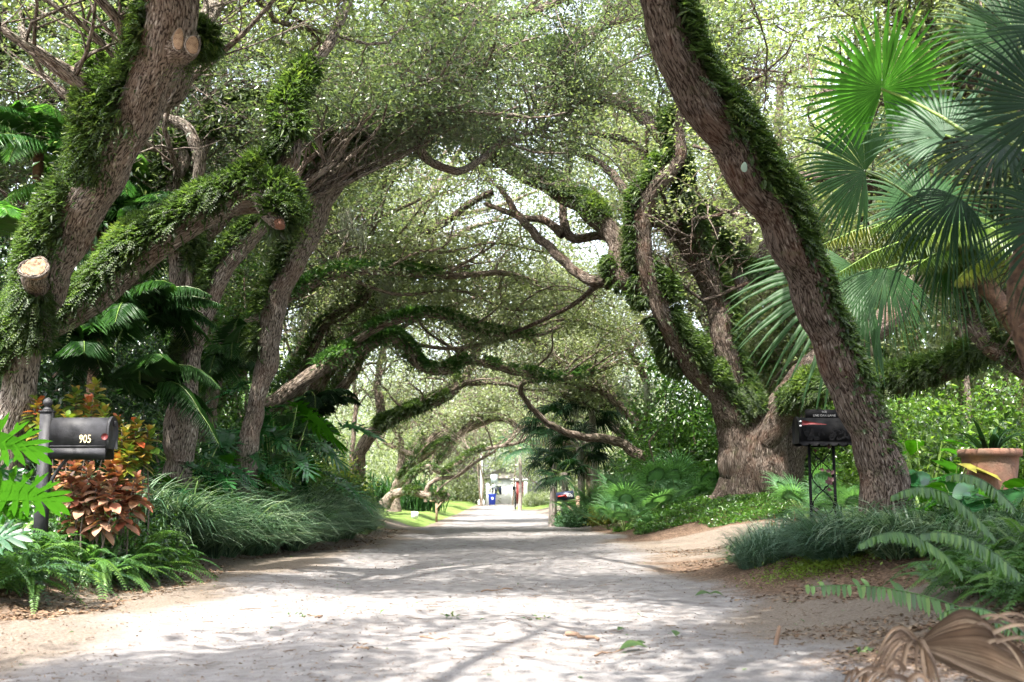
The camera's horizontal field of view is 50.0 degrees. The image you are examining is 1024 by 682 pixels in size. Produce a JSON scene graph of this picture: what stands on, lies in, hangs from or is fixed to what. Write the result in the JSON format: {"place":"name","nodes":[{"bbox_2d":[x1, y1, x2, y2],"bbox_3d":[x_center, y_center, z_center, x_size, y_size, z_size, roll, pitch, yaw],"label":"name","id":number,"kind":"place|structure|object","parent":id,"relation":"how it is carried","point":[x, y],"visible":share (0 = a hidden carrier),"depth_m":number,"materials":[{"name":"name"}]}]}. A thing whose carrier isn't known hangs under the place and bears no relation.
{"place":"outdoors","nodes":[
{"label":"outdoors","id":0,"kind":"place"},
{"bbox_2d":[0,503,975,681],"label":"road","id":1,"kind":"structure","parent":0,"point":[151,652],"depth_m":6.39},
{"bbox_2d":[0,527,406,620],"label":"leaf litter","id":2,"kind":"object","parent":1,"relation":"on","point":[35,616],"visible":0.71,"depth_m":7.79,"materials":[{"name":"plant"}]},
{"bbox_2d":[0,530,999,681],"bbox_3d":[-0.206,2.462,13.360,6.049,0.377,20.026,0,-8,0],"label":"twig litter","id":3,"kind":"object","parent":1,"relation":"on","point":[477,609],"visible":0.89,"depth_m":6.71,"materials":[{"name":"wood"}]},
{"bbox_2d":[484,468,526,503],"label":"white house","id":4,"kind":"structure","parent":1,"relation":"on","point":[504,484],"depth_m":102.99,"materials":[{"name":"paint"}]},
{"bbox_2d":[0,559,1017,681],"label":"grit","id":5,"kind":"object","parent":1,"relation":"on","point":[440,633],"visible":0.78,"depth_m":6.23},
{"bbox_2d":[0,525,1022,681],"bbox_3d":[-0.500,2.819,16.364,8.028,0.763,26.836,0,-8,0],"label":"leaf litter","id":6,"kind":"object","parent":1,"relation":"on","point":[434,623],"visible":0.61,"depth_m":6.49,"materials":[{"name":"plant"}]},
{"bbox_2d":[493,430,543,510],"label":"fan palm","id":7,"kind":"object","parent":1,"relation":"on","point":[519,451],"visible":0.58,"depth_m":69.26,"materials":[{"name":"green plant"}]},
{"bbox_2d":[514,398,582,526],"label":"fan palm","id":8,"kind":"object","parent":1,"relation":"on","point":[557,407],"visible":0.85,"depth_m":32.57,"materials":[{"name":"green plant"}]},
{"bbox_2d":[763,592,1023,681],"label":"leaf litter","id":9,"kind":"object","parent":1,"relation":"on","point":[872,631],"visible":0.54,"depth_m":5.56,"materials":[{"name":"plant"}]},
{"bbox_2d":[0,0,1002,496],"label":"sky","id":10,"kind":"structure","parent":0,"point":[600,247],"materials":[{"name":"white"}]},
{"bbox_2d":[372,500,631,526],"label":"lawn","id":11,"kind":"structure","parent":0,"point":[424,518],"depth_m":49.47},
{"bbox_2d":[0,205,465,503],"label":"woodland","id":12,"kind":"object","parent":11,"relation":"on","point":[385,465],"visible":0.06,"depth_m":60.58,"materials":[{"name":"plant"}]},
{"bbox_2d":[16,10,511,420],"bbox_3d":[-4.925,-1.043,23.131,9.962,9.601,9.648,0,-8,0],"label":"live oak","id":13,"kind":"object","parent":11,"relation":"on","point":[234,291],"visible":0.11,"depth_m":22.44,"materials":[{"name":"green plant"}]},
{"bbox_2d":[265,420,391,522],"bbox_3d":[-6.135,3.082,27.385,6.870,3.006,16.203,0,-8,0],"label":"thicket","id":14,"kind":"object","parent":11,"relation":"on","point":[353,479],"visible":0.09,"depth_m":24.16,"materials":[{"name":"green plant"}]},
{"bbox_2d":[229,127,554,452],"bbox_3d":[-2.256,-0.459,24.976,7.426,9.066,11.863,-2,-8,14],"label":"live oak","id":15,"kind":"object","parent":11,"relation":"on","point":[335,378],"visible":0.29,"depth_m":23.71,"materials":[{"name":"green plant"}]},
{"bbox_2d":[284,189,655,430],"bbox_3d":[0.500,-0.577,23.745,4.371,4.309,13.126,-4,-9,28],"label":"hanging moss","id":16,"kind":"object","parent":15,"relation":"hanging from","point":[384,286],"visible":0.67,"depth_m":20.64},
{"bbox_2d":[389,471,456,513],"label":"strap leaf plant","id":17,"kind":"object","parent":11,"relation":"on","point":[418,504],"visible":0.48,"depth_m":52.58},
{"bbox_2d":[334,342,534,511],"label":"live oak","id":18,"kind":"object","parent":11,"relation":"on","point":[428,447],"visible":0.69,"depth_m":43.44,"materials":[{"name":"green plant"}]},
{"bbox_2d":[385,329,521,463],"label":"live oak","id":19,"kind":"object","parent":11,"relation":"on","point":[423,439],"visible":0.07,"depth_m":53.41,"materials":[{"name":"green plant"}]},
{"bbox_2d":[408,383,515,481],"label":"live oak","id":20,"kind":"object","parent":11,"relation":"on","point":[438,458],"visible":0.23,"depth_m":71.35,"materials":[{"name":"green plant"}]},
{"bbox_2d":[379,386,586,508],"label":"live oak","id":21,"kind":"object","parent":11,"relation":"on","point":[409,488],"visible":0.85,"depth_m":40.71,"materials":[{"name":"green plant"}]},
{"bbox_2d":[285,344,708,503],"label":"woodland","id":22,"kind":"object","parent":11,"relation":"on","point":[467,490],"visible":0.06,"depth_m":102.99,"materials":[{"name":"plant"}]},
{"bbox_2d":[433,342,614,495],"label":"live oak","id":23,"kind":"object","parent":11,"relation":"on","point":[567,443],"visible":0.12,"depth_m":45.84,"materials":[{"name":"green plant"}]},
{"bbox_2d":[442,290,659,445],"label":"live oak","id":24,"kind":"object","parent":11,"relation":"on","point":[576,397],"visible":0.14,"depth_m":34.81,"materials":[{"name":"green plant"}]},
{"bbox_2d":[417,186,766,447],"bbox_3d":[2.004,-0.077,30.546,10.622,9.580,9.538,-4,-9,26],"label":"live oak","id":25,"kind":"object","parent":11,"relation":"on","point":[606,392],"visible":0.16,"depth_m":29.66,"materials":[{"name":"green plant"}]},
{"bbox_2d":[493,0,878,392],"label":"live oak","id":26,"kind":"object","parent":11,"relation":"on","point":[620,203],"visible":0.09,"depth_m":26.95,"materials":[{"name":"green plant"}]},
{"bbox_2d":[589,316,927,516],"bbox_3d":[5.752,2.299,30.045,7.146,5.410,13.611,0,-8,0],"label":"thicket","id":27,"kind":"object","parent":11,"relation":"on","point":[675,434],"visible":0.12,"depth_m":25.37,"materials":[{"name":"green plant"}]},
{"bbox_2d":[0,497,1023,681],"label":"ground","id":28,"kind":"structure","parent":0,"point":[694,531],"depth_m":8.07,"materials":[{"name":"soil"}]},
{"bbox_2d":[0,412,73,554],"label":"philodendron","id":29,"kind":"object","parent":28,"relation":"on","point":[15,487],"visible":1,"depth_m":7.05,"materials":[{"name":"green plant"}]},
{"bbox_2d":[0,200,89,261],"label":"feather palm","id":30,"kind":"object","parent":28,"relation":"on","point":[10,215],"visible":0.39,"depth_m":11.09,"materials":[{"name":"green plant"}]},
{"bbox_2d":[0,100,143,473],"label":"feather palm","id":31,"kind":"object","parent":28,"relation":"on","point":[35,147],"visible":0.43,"depth_m":12.32,"materials":[{"name":"green plant"}]},
{"bbox_2d":[33,398,118,553],"bbox_3d":[-3.395,1.141,8.521,0.588,1.408,0.213,0,-8,0],"label":"mailbox","id":32,"kind":"object","parent":28,"relation":"on","point":[83,438],"visible":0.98,"depth_m":8.49,"materials":[{"name":"paint"}]},
{"bbox_2d":[3,154,156,481],"bbox_3d":[-4.884,-0.074,12.634,2.053,4.704,1.938,0,-8,0],"label":"feather palm","id":33,"kind":"object","parent":28,"relation":"on","point":[28,190],"visible":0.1,"depth_m":12.54,"materials":[{"name":"green plant"}]},
{"bbox_2d":[18,377,142,554],"bbox_3d":[-3.651,1.095,9.269,0.946,1.648,0.739,7,-11,-42],"label":"croton shrub","id":34,"kind":"object","parent":28,"relation":"on","point":[91,406],"visible":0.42,"depth_m":9.39,"materials":[{"name":"orange plant"}]},
{"bbox_2d":[3,464,192,585],"bbox_3d":[-3.671,1.537,9.217,1.826,1.043,1.647,0,-8,0],"label":"thicket","id":35,"kind":"object","parent":28,"relation":"on","point":[145,535],"visible":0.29,"depth_m":9.20,"materials":[{"name":"green plant"}]},
{"bbox_2d":[51,459,153,583],"bbox_3d":[-3.360,1.412,8.785,0.989,1.085,0.537,-2,-8,11],"label":"croton shrub","id":36,"kind":"object","parent":28,"relation":"on","point":[99,503],"visible":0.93,"depth_m":8.74,"materials":[{"name":"red plant"}]},
{"bbox_2d":[0,500,222,613],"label":"fern bed","id":37,"kind":"object","parent":28,"relation":"on","point":[18,566],"visible":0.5,"depth_m":8.28,"materials":[{"name":"plant"}]},
{"bbox_2d":[0,162,232,489],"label":"thicket","id":38,"kind":"object","parent":28,"relation":"on","point":[47,385],"visible":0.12,"depth_m":13.49,"materials":[{"name":"green plant"}]},
{"bbox_2d":[41,314,148,396],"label":"feather palm","id":39,"kind":"object","parent":38,"relation":"on","point":[91,354],"visible":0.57,"depth_m":11.58,"materials":[{"name":"green plant"}]},
{"bbox_2d":[97,183,180,282],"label":"feather palm","id":40,"kind":"object","parent":38,"relation":"on","point":[123,205],"visible":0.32,"depth_m":12.46,"materials":[{"name":"green plant"}]},
{"bbox_2d":[89,280,222,349],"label":"feather palm","id":41,"kind":"object","parent":38,"relation":"on","point":[161,305],"visible":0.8,"depth_m":12.07,"materials":[{"name":"green plant"}]},
{"bbox_2d":[92,353,220,447],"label":"feather palm","id":42,"kind":"object","parent":38,"relation":"on","point":[146,377],"visible":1,"depth_m":11.90,"materials":[{"name":"green plant"}]},
{"bbox_2d":[198,318,256,404],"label":"feather palm","id":43,"kind":"object","parent":38,"relation":"on","point":[224,359],"visible":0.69,"depth_m":15.74,"materials":[{"name":"green plant"}]},
{"bbox_2d":[0,0,265,280],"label":"live oak","id":44,"kind":"object","parent":28,"relation":"on","point":[13,176],"visible":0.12,"depth_m":14.29,"materials":[{"name":"green plant"}]},
{"bbox_2d":[101,415,165,579],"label":"croton shrub","id":45,"kind":"object","parent":28,"relation":"on","point":[122,454],"visible":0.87,"depth_m":9.22,"materials":[{"name":"orange plant"}]},
{"bbox_2d":[0,173,356,494],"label":"thicket","id":46,"kind":"object","parent":28,"relation":"on","point":[236,405],"visible":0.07,"depth_m":19.93,"materials":[{"name":"green plant"}]},
{"bbox_2d":[260,413,347,466],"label":"feather palm","id":47,"kind":"object","parent":46,"relation":"on","point":[286,419],"visible":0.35,"depth_m":18.23,"materials":[{"name":"green plant"}]},
{"bbox_2d":[264,388,362,434],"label":"feather palm","id":48,"kind":"object","parent":46,"relation":"on","point":[323,403],"visible":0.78,"depth_m":20.49,"materials":[{"name":"green plant"}]},
{"bbox_2d":[156,461,242,507],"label":"philodendron","id":49,"kind":"object","parent":28,"relation":"on","point":[201,472],"visible":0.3,"depth_m":12.42,"materials":[{"name":"green plant"}]},
{"bbox_2d":[51,0,352,343],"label":"fern","id":50,"kind":"object","parent":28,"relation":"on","point":[266,186],"visible":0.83,"depth_m":9.74,"materials":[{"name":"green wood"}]},
{"bbox_2d":[152,442,263,509],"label":"philodendron","id":51,"kind":"object","parent":28,"relation":"on","point":[221,469],"visible":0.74,"depth_m":12.90,"materials":[{"name":"green plant"}]},
{"bbox_2d":[30,461,403,558],"bbox_3d":[-3.751,2.179,14.245,3.828,1.092,9.159,-1,-8,7],"label":"grass border","id":52,"kind":"object","parent":28,"relation":"on","point":[214,528],"depth_m":12.48,"materials":[{"name":"green plant"}]},
{"bbox_2d":[0,0,557,490],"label":"live oak","id":53,"kind":"object","parent":52,"relation":"on","point":[172,158],"visible":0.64,"depth_m":12.80,"materials":[{"name":"green plant"}]},
{"bbox_2d":[165,0,757,505],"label":"live oak","id":54,"kind":"object","parent":52,"relation":"on","point":[261,342],"visible":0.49,"depth_m":14.82,"materials":[{"name":"green plant"}]},
{"bbox_2d":[151,439,293,501],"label":"philodendron","id":55,"kind":"object","parent":28,"relation":"on","point":[230,458],"visible":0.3,"depth_m":14.04,"materials":[{"name":"green plant"}]},
{"bbox_2d":[159,408,300,480],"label":"philodendron","id":56,"kind":"object","parent":28,"relation":"on","point":[226,437],"visible":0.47,"depth_m":13.98,"materials":[{"name":"green plant"}]},
{"bbox_2d":[0,0,486,519],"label":"live oak","id":57,"kind":"object","parent":28,"relation":"on","point":[128,72],"visible":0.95,"depth_m":8.64,"materials":[{"name":"plant"}]},
{"bbox_2d":[0,0,525,477],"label":"live oak","id":58,"kind":"object","parent":28,"relation":"on","point":[220,166],"visible":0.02,"depth_m":17.30,"materials":[{"name":"green plant"}]},
{"bbox_2d":[205,380,349,505],"bbox_3d":[-3.118,1.645,15.098,1.806,2.115,2.580,-3,-8,19],"label":"philodendron","id":59,"kind":"object","parent":28,"relation":"on","point":[314,420],"visible":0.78,"depth_m":14.81,"materials":[{"name":"green plant"}]},
{"bbox_2d":[264,420,387,515],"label":"philodendron","id":60,"kind":"object","parent":28,"relation":"on","point":[326,448],"visible":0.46,"depth_m":16.22,"materials":[{"name":"green plant"}]},
{"bbox_2d":[224,1,586,410],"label":"live oak","id":61,"kind":"object","parent":28,"relation":"on","point":[293,349],"visible":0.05,"depth_m":29.59,"materials":[{"name":"green plant"}]},
{"bbox_2d":[192,148,755,480],"bbox_3d":[0.182,-0.284,23.208,14.555,7.612,6.794,7,-10,-39],"label":"live oak","id":62,"kind":"object","parent":28,"relation":"on","point":[382,329],"visible":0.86,"depth_m":22.08,"materials":[{"name":"green plant"}]},
{"bbox_2d":[328,248,638,481],"bbox_3d":[-1.489,0.616,33.594,11.725,8.774,5.969,1,-8,-8],"label":"live oak","id":63,"kind":"object","parent":28,"relation":"on","point":[383,421],"visible":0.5,"depth_m":32.59,"materials":[{"name":"green plant"}]},
{"bbox_2d":[0,0,1023,505],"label":"woodland","id":64,"kind":"object","parent":28,"relation":"on","point":[952,332],"visible":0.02,"depth_m":29.01,"materials":[{"name":"plant"}]},
{"bbox_2d":[530,453,597,515],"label":"fan palm","id":65,"kind":"object","parent":28,"relation":"on","point":[561,477],"visible":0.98,"depth_m":29.06,"materials":[{"name":"green plant"}]},
{"bbox_2d":[548,498,596,527],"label":"shrub","id":66,"kind":"object","parent":28,"relation":"on","point":[564,520],"visible":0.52,"depth_m":27.16,"materials":[{"name":"green plant"}]},
{"bbox_2d":[536,420,625,497],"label":"fan palm","id":67,"kind":"object","parent":28,"relation":"on","point":[598,456],"visible":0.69,"depth_m":30.76,"materials":[{"name":"green plant"}]},
{"bbox_2d":[560,383,631,495],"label":"fan palm","id":68,"kind":"object","parent":28,"relation":"on","point":[604,421],"visible":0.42,"depth_m":33.88,"materials":[{"name":"green plant"}]},
{"bbox_2d":[555,472,664,528],"bbox_3d":[2.056,3.279,22.872,2.158,1.277,2.262,6,-10,-36],"label":"saw palmetto","id":69,"kind":"object","parent":28,"relation":"on","point":[588,500],"visible":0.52,"depth_m":22.64,"materials":[{"name":"green plant"}]},
{"bbox_2d":[585,482,659,531],"bbox_3d":[2.111,3.022,20.013,1.583,0.894,1.511,3,-9,-23],"label":"saw palmetto","id":70,"kind":"object","parent":28,"relation":"on","point":[617,506],"visible":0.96,"depth_m":19.81,"materials":[{"name":"green plant"}]},
{"bbox_2d":[589,452,700,518],"bbox_3d":[2.615,2.846,21.286,2.374,1.405,2.488,-5,-9,32],"label":"saw palmetto","id":71,"kind":"object","parent":28,"relation":"on","point":[610,485],"visible":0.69,"depth_m":20.89,"materials":[{"name":"green plant"}]},
{"bbox_2d":[597,444,713,509],"bbox_3d":[3.264,3.041,24.472,3.053,1.724,2.914,0,-8,2],"label":"saw palmetto","id":72,"kind":"object","parent":28,"relation":"on","point":[644,472],"visible":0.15,"depth_m":23.72,"materials":[{"name":"green plant"}]},
{"bbox_2d":[319,0,1011,498],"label":"live oak","id":73,"kind":"object","parent":28,"relation":"on","point":[753,422],"visible":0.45,"depth_m":19.46,"materials":[{"name":"green plant"}]},
{"bbox_2d":[426,0,914,523],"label":"live oak","id":74,"kind":"object","parent":28,"relation":"on","point":[720,110],"visible":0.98,"depth_m":8.12,"materials":[{"name":"brown plant"}]},
{"bbox_2d":[629,455,713,507],"bbox_3d":[3.495,2.982,22.691,2.262,1.277,2.158,0,-8,0],"label":"saw palmetto","id":75,"kind":"object","parent":28,"relation":"on","point":[660,486],"visible":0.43,"depth_m":22.42,"materials":[{"name":"green plant"}]},
{"bbox_2d":[639,446,719,502],"bbox_3d":[3.722,2.932,23.367,2.590,1.532,2.714,-7,-10,40],"label":"saw palmetto","id":76,"kind":"object","parent":28,"relation":"on","point":[710,476],"visible":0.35,"depth_m":22.74,"materials":[{"name":"green plant"}]},
{"bbox_2d":[612,489,857,534],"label":"ground cover","id":77,"kind":"object","parent":28,"relation":"on","point":[679,509],"visible":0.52,"depth_m":18.66,"materials":[{"name":"green plant"}]},
{"bbox_2d":[694,515,803,569],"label":"grass clump","id":78,"kind":"object","parent":28,"relation":"on","point":[749,555],"visible":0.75,"depth_m":9.19,"materials":[{"name":"green plant"}]},
{"bbox_2d":[620,55,918,434],"bbox_3d":[5.676,-0.854,24.279,7.401,9.804,14.644,0,-8,0],"label":"live oak","id":79,"kind":"object","parent":28,"relation":"on","point":[754,246],"visible":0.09,"depth_m":22.57,"materials":[{"name":"green plant"}]},
{"bbox_2d":[540,284,1023,502],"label":"woodland","id":80,"kind":"object","parent":28,"relation":"on","point":[609,449],"visible":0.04,"depth_m":32.01,"materials":[{"name":"plant"}]},
{"bbox_2d":[762,458,859,515],"bbox_3d":[4.756,2.326,17.307,1.727,1.022,1.810,-8,-11,44],"label":"saw palmetto","id":81,"kind":"object","parent":28,"relation":"on","point":[785,489],"visible":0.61,"depth_m":17.06,"materials":[{"name":"green plant"}]},
{"bbox_2d":[618,0,1023,379],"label":"live oak","id":82,"kind":"object","parent":28,"relation":"on","point":[985,342],"visible":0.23,"depth_m":13.57,"materials":[{"name":"green plant"}]},
{"bbox_2d":[792,409,851,525],"bbox_3d":[2.750,1.242,9.612,0.504,1.284,0.262,0,-8,0],"label":"mailbox","id":83,"kind":"object","parent":28,"relation":"on","point":[820,427],"visible":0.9,"depth_m":9.60,"materials":[{"name":"black metal"}]},
{"bbox_2d":[723,550,922,593],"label":"ground cover","id":84,"kind":"object","parent":28,"relation":"on","point":[823,563],"visible":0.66,"depth_m":8.45,"materials":[{"name":"green plant"}]},
{"bbox_2d":[808,476,858,513],"bbox_3d":[4.870,2.129,15.363,1.511,0.894,1.583,-2,-8,15],"label":"saw palmetto","id":85,"kind":"object","parent":28,"relation":"on","point":[842,493],"visible":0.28,"depth_m":15.25,"materials":[{"name":"green plant"}]},
{"bbox_2d":[741,498,926,561],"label":"grass clump","id":86,"kind":"object","parent":28,"relation":"on","point":[816,549],"visible":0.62,"depth_m":8.54,"materials":[{"name":"green plant"}]},
{"bbox_2d":[647,543,1023,636],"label":"leaf litter","id":87,"kind":"object","parent":28,"relation":"on","point":[919,628],"visible":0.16,"depth_m":7.83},
{"bbox_2d":[722,110,1011,409],"bbox_3d":[3.892,-0.015,9.802,3.728,3.828,2.657,0,-8,0],"label":"fan palm","id":88,"kind":"object","parent":28,"relation":"on","point":[857,291],"visible":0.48,"depth_m":10.11,"materials":[{"name":"green plant"}]},
{"bbox_2d":[805,578,959,615],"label":"fern frond","id":89,"kind":"object","parent":28,"relation":"on","point":[897,596],"visible":0.96,"depth_m":5.03,"materials":[{"name":"plant"}]},
{"bbox_2d":[801,493,1000,559],"bbox_3d":[2.987,1.383,8.279,1.697,0.516,1.751,0,-8,0],"label":"grass clump","id":90,"kind":"object","parent":28,"relation":"on","point":[878,528],"visible":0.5,"depth_m":8.07,"materials":[{"name":"green plant"}]},
{"bbox_2d":[780,284,1023,508],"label":"thicket","id":91,"kind":"object","parent":28,"relation":"on","point":[930,448],"visible":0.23,"depth_m":18.41,"materials":[{"name":"green plant"}]},
{"bbox_2d":[793,0,1023,442],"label":"fan palm","id":92,"kind":"object","parent":28,"relation":"on","point":[872,67],"visible":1,"depth_m":6.43,"materials":[{"name":"green plant"}]},
{"bbox_2d":[824,212,1017,287],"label":"fan palm","id":93,"kind":"object","parent":28,"relation":"on","point":[872,231],"visible":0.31,"depth_m":10.42,"materials":[{"name":"green plant"}]},
{"bbox_2d":[898,440,967,511],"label":"broadleaf plant","id":94,"kind":"object","parent":28,"relation":"on","point":[912,447],"visible":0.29,"depth_m":12.35,"materials":[{"name":"green plant"}]},
{"bbox_2d":[843,609,1023,681],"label":"dead palm leaf","id":95,"kind":"object","parent":28,"relation":"on","point":[973,644],"visible":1,"depth_m":3.63,"materials":[{"name":"plant"}]},
{"bbox_2d":[906,469,974,513],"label":"broadleaf plant","id":96,"kind":"object","parent":28,"relation":"on","point":[920,478],"visible":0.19,"depth_m":8.75,"materials":[{"name":"green plant"}]},
{"bbox_2d":[865,499,1023,558],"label":"grass clump","id":97,"kind":"object","parent":28,"relation":"on","point":[946,524],"visible":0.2,"depth_m":7.60,"materials":[{"name":"green plant"}]},
{"bbox_2d":[880,514,1023,619],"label":"fern bed","id":98,"kind":"object","parent":28,"relation":"on","point":[981,579],"visible":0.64,"depth_m":6.15,"materials":[{"name":"plant"}]},
{"bbox_2d":[858,532,966,580],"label":"fern frond","id":99,"kind":"object","parent":98,"relation":"on","point":[908,539],"visible":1,"depth_m":5.47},
{"bbox_2d":[890,487,998,543],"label":"fern frond","id":100,"kind":"object","parent":98,"relation":"in","point":[955,504],"visible":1,"depth_m":5.68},
{"bbox_2d":[946,474,1017,514],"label":"fern frond","id":101,"kind":"object","parent":98,"relation":"on","point":[993,492],"visible":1,"depth_m":5.59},
{"bbox_2d":[907,478,1023,515],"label":"broadleaf plant","id":102,"kind":"object","parent":28,"relation":"on","point":[1008,484],"visible":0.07,"depth_m":8.13,"materials":[{"name":"green plant"}]},
{"bbox_2d":[920,532,1023,583],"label":"fern frond","id":103,"kind":"object","parent":28,"relation":"on","point":[987,555],"visible":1,"depth_m":4.91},
{"bbox_2d":[921,482,1023,529],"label":"broadleaf plant","id":104,"kind":"object","parent":28,"relation":"on","point":[965,491],"visible":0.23,"depth_m":7.58,"materials":[{"name":"green plant"}]},
{"bbox_2d":[940,507,1023,552],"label":"grass clump","id":105,"kind":"object","parent":28,"relation":"on","point":[1004,534],"visible":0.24,"depth_m":6.92,"materials":[{"name":"green plant"}]},
{"bbox_2d":[957,448,1022,489],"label":"clay planter","id":106,"kind":"object","parent":28,"relation":"on","point":[1002,464],"visible":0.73,"depth_m":9.34,"materials":[{"name":"ceramic"}]},
{"bbox_2d":[947,419,1023,448],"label":"bromeliad","id":107,"kind":"object","parent":106,"relation":"in","point":[996,441],"visible":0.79,"depth_m":9.47,"materials":[{"name":"green plant"}]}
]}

